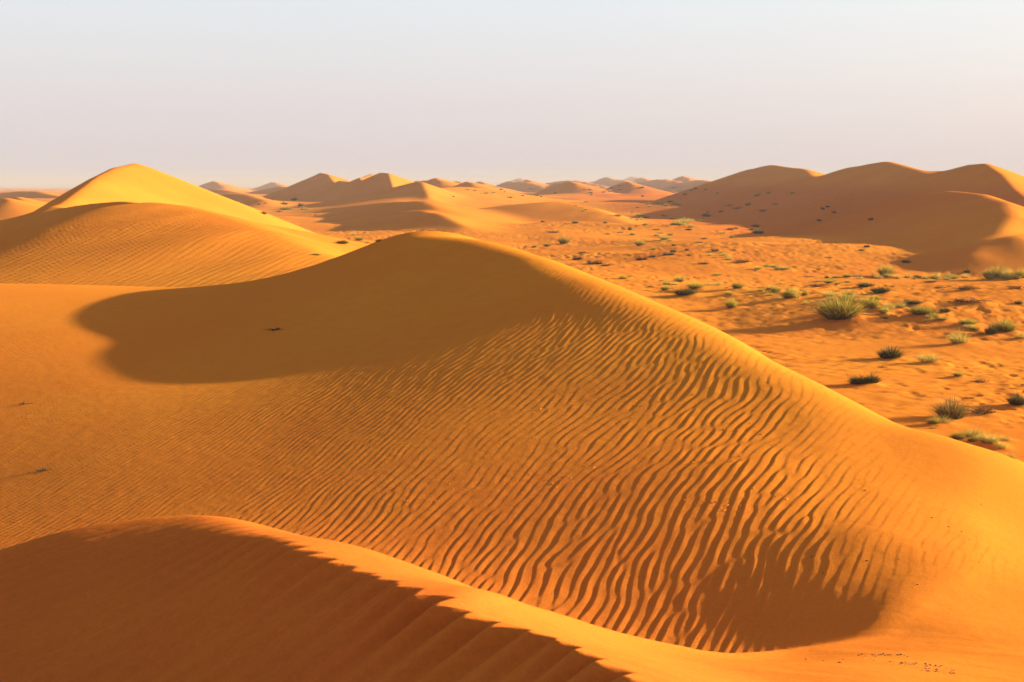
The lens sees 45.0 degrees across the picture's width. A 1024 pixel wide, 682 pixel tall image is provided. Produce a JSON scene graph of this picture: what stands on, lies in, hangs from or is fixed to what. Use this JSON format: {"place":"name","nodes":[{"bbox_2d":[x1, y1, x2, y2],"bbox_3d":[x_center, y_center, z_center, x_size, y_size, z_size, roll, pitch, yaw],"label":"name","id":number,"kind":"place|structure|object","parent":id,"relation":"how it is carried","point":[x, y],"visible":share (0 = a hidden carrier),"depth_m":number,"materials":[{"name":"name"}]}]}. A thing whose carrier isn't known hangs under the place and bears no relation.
{"place":"outdoors","nodes":[
{"label":"outdoors","id":0,"kind":"place"},
{"bbox_2d":[15,164,316,233],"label":"sand dune","id":1,"kind":"structure","parent":0,"point":[138,183],"depth_m":102.56,"materials":[{"name":"sand"}]},
{"bbox_2d":[0,202,352,286],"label":"sand dune","id":2,"kind":"structure","parent":0,"point":[150,244],"depth_m":46.36,"materials":[{"name":"orange sand"}]},
{"bbox_2d":[218,194,291,206],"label":"sand dune","id":3,"kind":"structure","parent":0,"point":[249,200],"depth_m":306.12,"materials":[{"name":"orange sand"}]},
{"bbox_2d":[263,173,349,200],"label":"sand dune","id":4,"kind":"structure","parent":0,"point":[317,183],"depth_m":386.69,"materials":[{"name":"sand"}]},
{"bbox_2d":[0,201,684,313],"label":"sand dune","id":5,"kind":"structure","parent":0,"point":[10,229],"depth_m":70.34,"materials":[{"name":"orange sand"}]},
{"bbox_2d":[336,239,348,243],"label":"desert shrub","id":6,"kind":"object","parent":5,"relation":"on","point":[341,241],"visible":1,"depth_m":58.69,"materials":[{"name":"green plant"}]},
{"bbox_2d":[0,176,710,219],"bbox_3d":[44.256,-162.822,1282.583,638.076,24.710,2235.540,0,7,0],"label":"hills","id":7,"kind":"structure","parent":0,"point":[15,204],"depth_m":465.49,"materials":[{"name":"orange sand"}]},
{"bbox_2d":[301,173,464,201],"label":"sand dune","id":8,"kind":"structure","parent":0,"point":[371,186],"depth_m":324.76,"materials":[{"name":"orange sand"}]},
{"bbox_2d":[327,210,498,230],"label":"sand dune","id":9,"kind":"structure","parent":0,"point":[423,219],"depth_m":154.75,"materials":[{"name":"orange sand"}]},
{"bbox_2d":[309,201,537,223],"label":"sand dune","id":10,"kind":"structure","parent":0,"point":[347,212],"depth_m":186.93,"materials":[{"name":"orange sand"}]},
{"bbox_2d":[291,187,567,211],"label":"sand dune","id":11,"kind":"structure","parent":0,"point":[474,199],"depth_m":281.44,"materials":[{"name":"orange sand"}]},
{"bbox_2d":[0,231,1023,652],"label":"sand dune","id":12,"kind":"structure","parent":0,"point":[362,395],"depth_m":14.14,"materials":[{"name":"orange sand"}]},
{"bbox_2d":[389,394,787,522],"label":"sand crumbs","id":13,"kind":"object","parent":12,"relation":"on","point":[689,463],"visible":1,"depth_m":12.54,"materials":[{"name":"orange sand"}]},
{"bbox_2d":[768,489,981,673],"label":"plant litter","id":14,"kind":"object","parent":12,"relation":"on","point":[900,653],"visible":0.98,"depth_m":6.36,"materials":[{"name":"brown plant"}]},
{"bbox_2d":[0,515,1023,681],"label":"sand dune","id":15,"kind":"structure","parent":0,"point":[193,598],"depth_m":5.57,"materials":[{"name":"orange sand"}]},
{"bbox_2d":[0,178,1023,461],"bbox_3d":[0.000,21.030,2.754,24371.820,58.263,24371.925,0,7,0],"label":"ground","id":16,"kind":"structure","parent":0,"point":[800,340],"depth_m":62.81,"materials":[{"name":"orange sand"}]},
{"bbox_2d":[277,206,294,209],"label":"grass tuft","id":17,"kind":"object","parent":16,"relation":"on","point":[287,208],"visible":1,"depth_m":263.86,"materials":[{"name":"beige plant"}]},
{"bbox_2d":[554,234,572,243],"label":"grass tuft","id":18,"kind":"object","parent":16,"relation":"on","point":[564,240],"visible":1,"depth_m":123.61,"materials":[{"name":"beige plant"}]},
{"bbox_2d":[572,255,583,259],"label":"dead shrub","id":19,"kind":"object","parent":16,"relation":"on","point":[577,258],"visible":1,"depth_m":96.86,"materials":[{"name":"brown plant"}]},
{"bbox_2d":[585,259,606,264],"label":"dead shrub","id":20,"kind":"object","parent":16,"relation":"on","point":[591,262],"visible":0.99,"depth_m":89.41,"materials":[{"name":"brown plant"}]},
{"bbox_2d":[635,239,646,245],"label":"grass tuft","id":21,"kind":"object","parent":16,"relation":"on","point":[640,243],"visible":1,"depth_m":112.79,"materials":[{"name":"beige plant"}]},
{"bbox_2d":[657,233,671,239],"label":"grass tuft","id":22,"kind":"object","parent":16,"relation":"on","point":[663,237],"visible":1,"depth_m":121.24,"materials":[{"name":"plant"}]},
{"bbox_2d":[657,284,672,289],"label":"grass tuft","id":23,"kind":"object","parent":16,"relation":"on","point":[664,287],"visible":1,"depth_m":66.83,"materials":[{"name":"beige plant"}]},
{"bbox_2d":[671,273,689,280],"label":"grass tuft","id":24,"kind":"object","parent":16,"relation":"on","point":[679,278],"visible":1,"depth_m":73.18,"materials":[{"name":"plant"}]},
{"bbox_2d":[667,286,698,294],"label":"desert shrub","id":25,"kind":"object","parent":16,"relation":"on","point":[685,292],"visible":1,"depth_m":63.72,"materials":[{"name":"green plant"}]},
{"bbox_2d":[675,216,698,222],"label":"grass tuft","id":26,"kind":"object","parent":16,"relation":"on","point":[686,220],"visible":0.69,"depth_m":187.77,"materials":[{"name":"plant"}]},
{"bbox_2d":[680,279,709,288],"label":"grass tuft","id":27,"kind":"object","parent":16,"relation":"on","point":[692,285],"visible":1,"depth_m":66.33,"materials":[{"name":"beige plant"}]},
{"bbox_2d":[721,297,737,307],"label":"grass tuft","id":28,"kind":"object","parent":16,"relation":"on","point":[730,304],"visible":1,"depth_m":59.48,"materials":[{"name":"beige plant"}]},
{"bbox_2d":[725,280,744,288],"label":"grass tuft","id":29,"kind":"object","parent":16,"relation":"on","point":[736,286],"visible":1,"depth_m":65.50,"materials":[{"name":"green plant"}]},
{"bbox_2d":[732,258,748,262],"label":"dead shrub","id":30,"kind":"object","parent":16,"relation":"on","point":[739,260],"visible":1,"depth_m":90.50,"materials":[{"name":"brown plant"}]},
{"bbox_2d":[747,228,765,233],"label":"desert shrub","id":31,"kind":"object","parent":16,"relation":"on","point":[758,231],"visible":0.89,"depth_m":145.51,"materials":[{"name":"green plant"}]},
{"bbox_2d":[770,286,784,291],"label":"grass tuft","id":32,"kind":"object","parent":16,"relation":"on","point":[773,289],"visible":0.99,"depth_m":63.51,"materials":[{"name":"beige plant"}]},
{"bbox_2d":[779,284,802,297],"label":"grass tuft","id":33,"kind":"object","parent":16,"relation":"on","point":[788,294],"visible":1,"depth_m":60.94,"materials":[{"name":"beige plant"}]},
{"bbox_2d":[752,192,852,224],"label":"sand dune","id":34,"kind":"structure","parent":16,"relation":"on","point":[810,214],"depth_m":184.13,"materials":[{"name":"orange sand"}]},
{"bbox_2d":[817,278,837,282],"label":"grass tuft","id":35,"kind":"object","parent":16,"relation":"on","point":[828,281],"visible":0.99,"depth_m":69.46,"materials":[{"name":"beige plant"}]},
{"bbox_2d":[817,291,844,295],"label":"grass tuft","id":36,"kind":"object","parent":16,"relation":"on","point":[830,294],"visible":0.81,"depth_m":60.97,"materials":[{"name":"plant"}]},
{"bbox_2d":[787,290,885,319],"bbox_3d":[14.070,-1.712,54.256,3.671,1.426,3.886,-5,9,-33],"label":"grass tuft","id":37,"kind":"object","parent":16,"relation":"on","point":[836,310],"visible":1,"depth_m":53.60,"materials":[{"name":"green plant"}]},
{"bbox_2d":[843,273,854,276],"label":"grass tuft","id":38,"kind":"object","parent":16,"relation":"on","point":[846,275],"visible":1,"depth_m":81.23,"materials":[{"name":"beige plant"}]},
{"bbox_2d":[833,291,872,298],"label":"grass tuft","id":39,"kind":"object","parent":16,"relation":"on","point":[855,296],"visible":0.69,"depth_m":58.46,"materials":[{"name":"plant"}]},
{"bbox_2d":[839,372,878,383],"bbox_3d":[10.365,1.096,36.914,0.991,0.390,1.031,-4,8,-30],"label":"desert shrub","id":40,"kind":"object","parent":16,"relation":"on","point":[856,380],"visible":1,"depth_m":36.81,"materials":[{"name":"green plant"}]},
{"bbox_2d":[848,281,875,286],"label":"desert shrub","id":41,"kind":"object","parent":16,"relation":"on","point":[864,284],"visible":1,"depth_m":65.63,"materials":[{"name":"green plant"}]},
{"bbox_2d":[859,294,882,308],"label":"grass tuft","id":42,"kind":"object","parent":16,"relation":"on","point":[874,302],"visible":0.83,"depth_m":55.70,"materials":[{"name":"green plant"}]},
{"bbox_2d":[863,368,886,382],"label":"desert shrub","id":43,"kind":"object","parent":16,"relation":"on","point":[871,379],"visible":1,"depth_m":36.84,"materials":[{"name":"green plant"}]},
{"bbox_2d":[866,294,883,299],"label":"grass tuft","id":44,"kind":"object","parent":16,"relation":"on","point":[877,298],"visible":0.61,"depth_m":57.93,"materials":[{"name":"beige plant"}]},
{"bbox_2d":[870,285,894,292],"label":"desert shrub","id":45,"kind":"object","parent":16,"relation":"on","point":[879,290],"visible":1,"depth_m":62.02,"materials":[{"name":"green plant"}]},
{"bbox_2d":[879,301,897,309],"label":"grass tuft","id":46,"kind":"object","parent":16,"relation":"on","point":[890,305],"visible":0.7,"depth_m":55.43,"materials":[{"name":"plant"}]},
{"bbox_2d":[876,264,902,275],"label":"grass tuft","id":47,"kind":"object","parent":16,"relation":"on","point":[882,270],"visible":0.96,"depth_m":82.66,"materials":[{"name":"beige plant"}]},
{"bbox_2d":[874,343,909,358],"bbox_3d":[13.239,0.329,43.024,1.508,0.606,1.592,-6,9,-39],"label":"desert shrub","id":48,"kind":"object","parent":16,"relation":"on","point":[889,353],"visible":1,"depth_m":43.05,"materials":[{"name":"green plant"}]},
{"bbox_2d":[896,302,909,307],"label":"grass tuft","id":49,"kind":"object","parent":16,"relation":"on","point":[900,306],"visible":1,"depth_m":55.79,"materials":[{"name":"plant"}]},
{"bbox_2d":[901,257,912,262],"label":"desert shrub","id":50,"kind":"object","parent":16,"relation":"on","point":[905,261],"visible":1,"depth_m":90.39,"materials":[{"name":"green plant"}]},
{"bbox_2d":[901,299,928,303],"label":"desert shrub","id":51,"kind":"object","parent":16,"relation":"on","point":[913,302],"visible":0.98,"depth_m":56.57,"materials":[{"name":"green plant"}]},
{"bbox_2d":[900,305,950,314],"bbox_3d":[17.930,-1.452,53.971,2.415,0.575,2.058,4,8,30],"label":"grass tuft","id":52,"kind":"object","parent":16,"relation":"on","point":[921,311],"visible":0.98,"depth_m":53.87,"materials":[{"name":"green plant"}]},
{"bbox_2d":[913,352,944,361],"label":"grass tuft","id":53,"kind":"object","parent":16,"relation":"on","point":[928,359],"visible":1,"depth_m":41.81,"materials":[{"name":"plant"}]},
{"bbox_2d":[925,418,940,423],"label":"grass tuft","id":54,"kind":"object","parent":16,"relation":"on","point":[932,421],"visible":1,"depth_m":30.63,"materials":[{"name":"green plant"}]},
{"bbox_2d":[932,413,952,423],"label":"grass tuft","id":55,"kind":"object","parent":16,"relation":"on","point":[944,420],"visible":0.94,"depth_m":30.77,"materials":[{"name":"plant"}]},
{"bbox_2d":[934,314,950,319],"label":"grass tuft","id":56,"kind":"object","parent":16,"relation":"on","point":[944,318],"visible":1,"depth_m":53.03,"materials":[{"name":"plant"}]},
{"bbox_2d":[919,391,985,418],"bbox_3d":[11.298,1.627,31.653,1.369,0.819,1.508,-3,8,-23],"label":"grass tuft","id":57,"kind":"object","parent":16,"relation":"on","point":[953,412],"visible":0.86,"depth_m":31.57,"materials":[{"name":"plant"}]},
{"bbox_2d":[949,430,966,438],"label":"grass tuft","id":58,"kind":"object","parent":16,"relation":"on","point":[958,436],"visible":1,"depth_m":28.99,"materials":[{"name":"green plant"}]},
{"bbox_2d":[952,370,964,375],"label":"grass tuft","id":59,"kind":"object","parent":16,"relation":"on","point":[956,374],"visible":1,"depth_m":38.88,"materials":[{"name":"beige plant"}]},
{"bbox_2d":[945,328,974,343],"bbox_3d":[17.074,-0.292,47.590,1.497,0.764,1.383,-2,8,-18],"label":"grass tuft","id":60,"kind":"object","parent":16,"relation":"on","point":[959,338],"visible":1,"depth_m":47.45,"materials":[{"name":"plant"}]},
{"bbox_2d":[947,285,982,289],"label":"dead shrub","id":61,"kind":"object","parent":16,"relation":"on","point":[968,287],"visible":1,"depth_m":62.16,"materials":[{"name":"brown plant"}]},
{"bbox_2d":[945,296,990,302],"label":"dead shrub","id":62,"kind":"object","parent":16,"relation":"on","point":[962,300],"visible":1,"depth_m":56.74,"materials":[{"name":"brown plant"}]},
{"bbox_2d":[964,436,977,441],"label":"grass tuft","id":63,"kind":"object","parent":16,"relation":"on","point":[971,439],"visible":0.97,"depth_m":28.67,"materials":[{"name":"green plant"}]},
{"bbox_2d":[954,316,988,324],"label":"grass tuft","id":64,"kind":"object","parent":16,"relation":"on","point":[969,321],"visible":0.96,"depth_m":52.07,"materials":[{"name":"green plant"}]},
{"bbox_2d":[922,235,1023,270],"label":"sand dune","id":65,"kind":"structure","parent":16,"relation":"on","point":[1008,250],"depth_m":89.98,"materials":[{"name":"orange sand"}]},
{"bbox_2d":[968,326,981,329],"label":"grass tuft","id":66,"kind":"object","parent":16,"relation":"on","point":[974,328],"visible":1,"depth_m":51.22,"materials":[{"name":"green plant"}]},
{"bbox_2d":[957,426,995,436],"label":"grass tuft","id":67,"kind":"object","parent":16,"relation":"on","point":[969,434],"visible":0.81,"depth_m":29.20,"materials":[{"name":"plant"}]},
{"bbox_2d":[968,403,998,413],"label":"dead shrub","id":68,"kind":"object","parent":16,"relation":"on","point":[979,411],"visible":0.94,"depth_m":32.19,"materials":[{"name":"brown plant"}]},
{"bbox_2d":[967,430,1003,443],"bbox_3d":[11.043,2.181,28.400,0.968,0.329,1.015,5,9,36],"label":"grass tuft","id":69,"kind":"object","parent":16,"relation":"on","point":[983,440],"visible":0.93,"depth_m":28.41,"materials":[{"name":"plant"}]},
{"bbox_2d":[978,267,993,277],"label":"grass tuft","id":70,"kind":"object","parent":16,"relation":"on","point":[987,272],"visible":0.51,"depth_m":82.30,"materials":[{"name":"green plant"}]},
{"bbox_2d":[983,325,997,333],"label":"desert shrub","id":71,"kind":"object","parent":16,"relation":"on","point":[992,330],"visible":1,"depth_m":50.09,"materials":[{"name":"green plant"}]},
{"bbox_2d":[985,273,997,279],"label":"grass tuft","id":72,"kind":"object","parent":16,"relation":"on","point":[990,277],"visible":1,"depth_m":81.26,"materials":[{"name":"plant"}]},
{"bbox_2d":[981,435,1002,442],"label":"grass tuft","id":73,"kind":"object","parent":16,"relation":"on","point":[987,441],"visible":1,"depth_m":28.25,"materials":[{"name":"plant"}]},
{"bbox_2d":[976,317,1020,331],"bbox_3d":[20.140,-0.770,50.754,1.781,0.741,1.885,-2,8,-14],"label":"grass tuft","id":74,"kind":"object","parent":16,"relation":"on","point":[1005,327],"visible":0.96,"depth_m":50.44,"materials":[{"name":"green plant"}]},
{"bbox_2d":[990,259,1014,274],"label":"grass tuft","id":75,"kind":"object","parent":16,"relation":"on","point":[1000,269],"visible":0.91,"depth_m":81.67,"materials":[{"name":"plant"}]},
{"bbox_2d":[994,439,1011,449],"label":"grass tuft","id":76,"kind":"object","parent":16,"relation":"on","point":[1004,445],"visible":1,"depth_m":27.98,"materials":[{"name":"plant"}]},
{"bbox_2d":[998,435,1013,439],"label":"grass tuft","id":77,"kind":"object","parent":16,"relation":"on","point":[1008,437],"visible":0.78,"depth_m":28.91,"materials":[{"name":"plant"}]},
{"bbox_2d":[999,271,1015,278],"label":"grass tuft","id":78,"kind":"object","parent":16,"relation":"on","point":[1004,277],"visible":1,"depth_m":80.72,"materials":[{"name":"plant"}]},
{"bbox_2d":[1002,269,1016,275],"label":"grass tuft","id":79,"kind":"object","parent":16,"relation":"on","point":[1009,272],"visible":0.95,"depth_m":81.08,"materials":[{"name":"plant"}]},
{"bbox_2d":[1003,390,1023,404],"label":"desert shrub","id":80,"kind":"object","parent":16,"relation":"on","point":[1018,400],"visible":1,"depth_m":33.35,"materials":[{"name":"green plant"}]},
{"bbox_2d":[1012,266,1023,277],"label":"grass tuft","id":81,"kind":"object","parent":16,"relation":"on","point":[1019,273],"visible":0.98,"depth_m":80.91,"materials":[{"name":"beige plant"}]},
{"bbox_2d":[1013,331,1023,338],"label":"grass tuft","id":82,"kind":"object","parent":16,"relation":"on","point":[1018,336],"visible":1,"depth_m":48.95,"materials":[{"name":"plant"}]},
{"bbox_2d":[0,0,1023,186],"label":"sky","id":83,"kind":"structure","parent":0,"point":[239,93],"materials":[{"name":"white"}]},
{"bbox_2d":[479,202,641,223],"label":"sand dune","id":84,"kind":"structure","parent":0,"point":[553,211],"depth_m":185.46,"materials":[{"name":"orange sand"}]},
{"bbox_2d":[632,203,723,214],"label":"sand dune","id":85,"kind":"structure","parent":0,"point":[653,207],"depth_m":247.38,"materials":[{"name":"orange sand"}]},
{"bbox_2d":[650,165,824,207],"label":"sand dune","id":86,"kind":"structure","parent":0,"point":[739,186],"depth_m":279.35,"materials":[{"name":"orange sand"}]},
{"bbox_2d":[719,162,933,221],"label":"sand dune","id":87,"kind":"structure","parent":0,"point":[862,183],"depth_m":215.12,"materials":[{"name":"orange sand"}]},
{"bbox_2d":[789,191,1023,270],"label":"sand dune","id":88,"kind":"structure","parent":0,"point":[939,220],"depth_m":116.90,"materials":[{"name":"orange sand"}]},
{"bbox_2d":[829,164,1023,219],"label":"sand dune","id":89,"kind":"structure","parent":0,"point":[997,182],"depth_m":164.40,"materials":[{"name":"orange sand"}]},
{"bbox_2d":[1004,450,1017,458],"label":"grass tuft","id":90,"kind":"object","parent":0,"point":[1014,456],"visible":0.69,"depth_m":13.36,"materials":[{"name":"plant"}]}
]}

